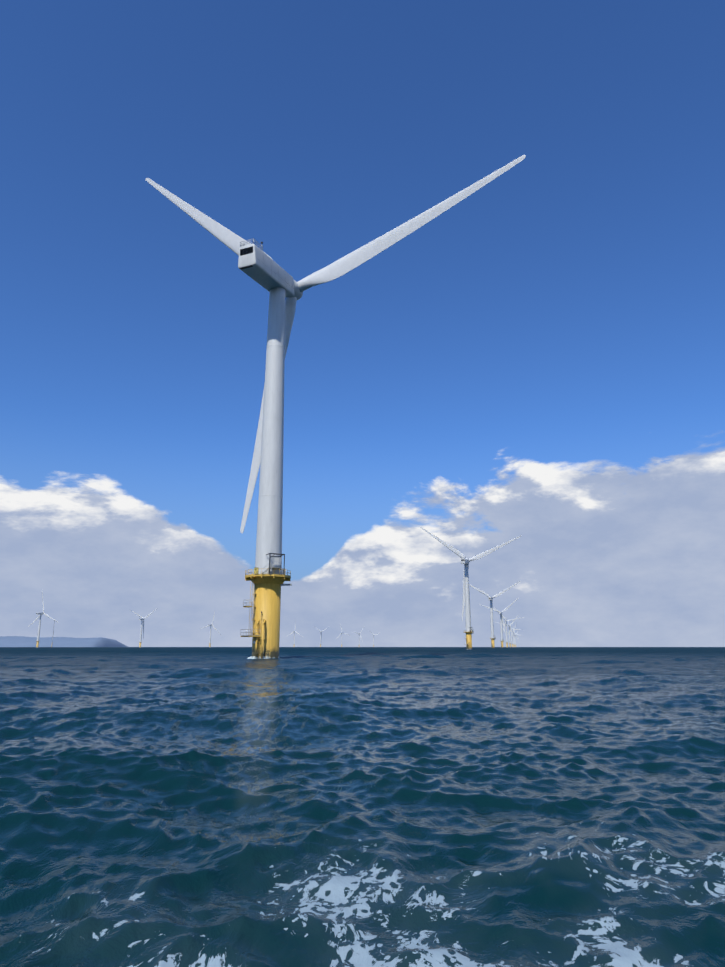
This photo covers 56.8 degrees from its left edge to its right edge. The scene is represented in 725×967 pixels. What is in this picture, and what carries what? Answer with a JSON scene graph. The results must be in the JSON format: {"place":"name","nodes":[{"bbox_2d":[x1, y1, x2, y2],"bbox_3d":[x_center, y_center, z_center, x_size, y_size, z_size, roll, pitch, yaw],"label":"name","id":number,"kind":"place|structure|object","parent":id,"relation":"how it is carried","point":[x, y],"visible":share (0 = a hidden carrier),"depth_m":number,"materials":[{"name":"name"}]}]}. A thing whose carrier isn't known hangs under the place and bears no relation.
{"place":"outdoors","nodes":[
{"label":"outdoors","id":0,"kind":"place"},
{"bbox_2d":[0,636,127,646],"bbox_3d":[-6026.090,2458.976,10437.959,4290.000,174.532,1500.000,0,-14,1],"label":"headland","id":1,"kind":"structure","parent":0,"point":[14,641],"depth_m":9964.02,"materials":[{"name":"grey"}]},
{"bbox_2d":[0,647,724,966],"bbox_3d":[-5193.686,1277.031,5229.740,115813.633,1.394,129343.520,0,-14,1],"label":"sea","id":2,"kind":"structure","parent":0,"point":[374,807],"depth_m":9.67,"materials":[{"name":"liquid"}]},
{"bbox_2d":[28,593,58,647],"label":"turbine","id":3,"kind":"object","parent":2,"relation":"in","point":[38,635],"visible":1,"depth_m":1572.02,"materials":[{"name":"metal"}]},
{"bbox_2d":[130,609,155,647],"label":"turbine","id":4,"kind":"object","parent":2,"relation":"in","point":[142,620],"visible":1,"depth_m":1903.72,"materials":[{"name":"metal"}]},
{"bbox_2d":[200,612,220,647],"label":"turbine","id":5,"kind":"object","parent":2,"relation":"in","point":[210,625],"visible":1,"depth_m":2406.98,"materials":[{"name":"metal"}]},
{"bbox_2d":[247,656,267,658],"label":"splash foam","id":6,"kind":"object","parent":2,"relation":"on","point":[251,657],"visible":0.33,"depth_m":123.43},
{"bbox_2d":[289,627,300,646],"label":"turbine","id":7,"kind":"object","parent":2,"relation":"in","point":[294,635],"visible":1,"depth_m":3436.50,"materials":[{"name":"metal"}]},
{"bbox_2d":[315,627,326,646],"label":"turbine","id":8,"kind":"object","parent":2,"relation":"in","point":[320,635],"visible":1,"depth_m":3515.88,"materials":[{"name":"metal"}]},
{"bbox_2d":[145,155,525,658],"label":"turbine","id":9,"kind":"object","parent":2,"relation":"in","point":[269,576],"visible":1,"depth_m":136.18,"materials":[{"name":"metal"}]},
{"bbox_2d":[420,527,521,648],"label":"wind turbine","id":10,"kind":"object","parent":2,"relation":"in","point":[466,597],"visible":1,"depth_m":614.37,"materials":[{"name":"metal"}]},
{"bbox_2d":[469,581,520,647],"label":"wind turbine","id":11,"kind":"object","parent":2,"relation":"in","point":[492,638],"visible":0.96,"depth_m":1088.23,"materials":[{"name":"metal"}]},
{"bbox_2d":[479,598,517,647],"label":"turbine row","id":12,"kind":"object","parent":2,"relation":"in","point":[501,620],"visible":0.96,"depth_m":1565.23,"materials":[{"name":"metal"}]},
{"bbox_2d":[496,615,518,646],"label":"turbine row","id":13,"kind":"object","parent":2,"relation":"in","point":[509,631],"visible":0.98,"depth_m":2512.23,"materials":[{"name":"metal"}]},
{"bbox_2d":[494,607,523,647],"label":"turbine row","id":14,"kind":"object","parent":2,"relation":"in","point":[505,623],"visible":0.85,"depth_m":2037.50,"materials":[{"name":"metal"}]},
{"bbox_2d":[503,622,519,646],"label":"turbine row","id":15,"kind":"object","parent":2,"relation":"in","point":[513,635],"visible":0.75,"depth_m":3463.84,"materials":[{"name":"metal"}]},
{"bbox_2d":[505,618,518,646],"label":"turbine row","id":16,"kind":"object","parent":2,"relation":"in","point":[511,634],"visible":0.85,"depth_m":2986.70,"materials":[{"name":"metal"}]},
{"bbox_2d":[0,0,724,646],"label":"sky","id":17,"kind":"structure","parent":0,"point":[541,360],"materials":[{"name":"blue"}]}
]}

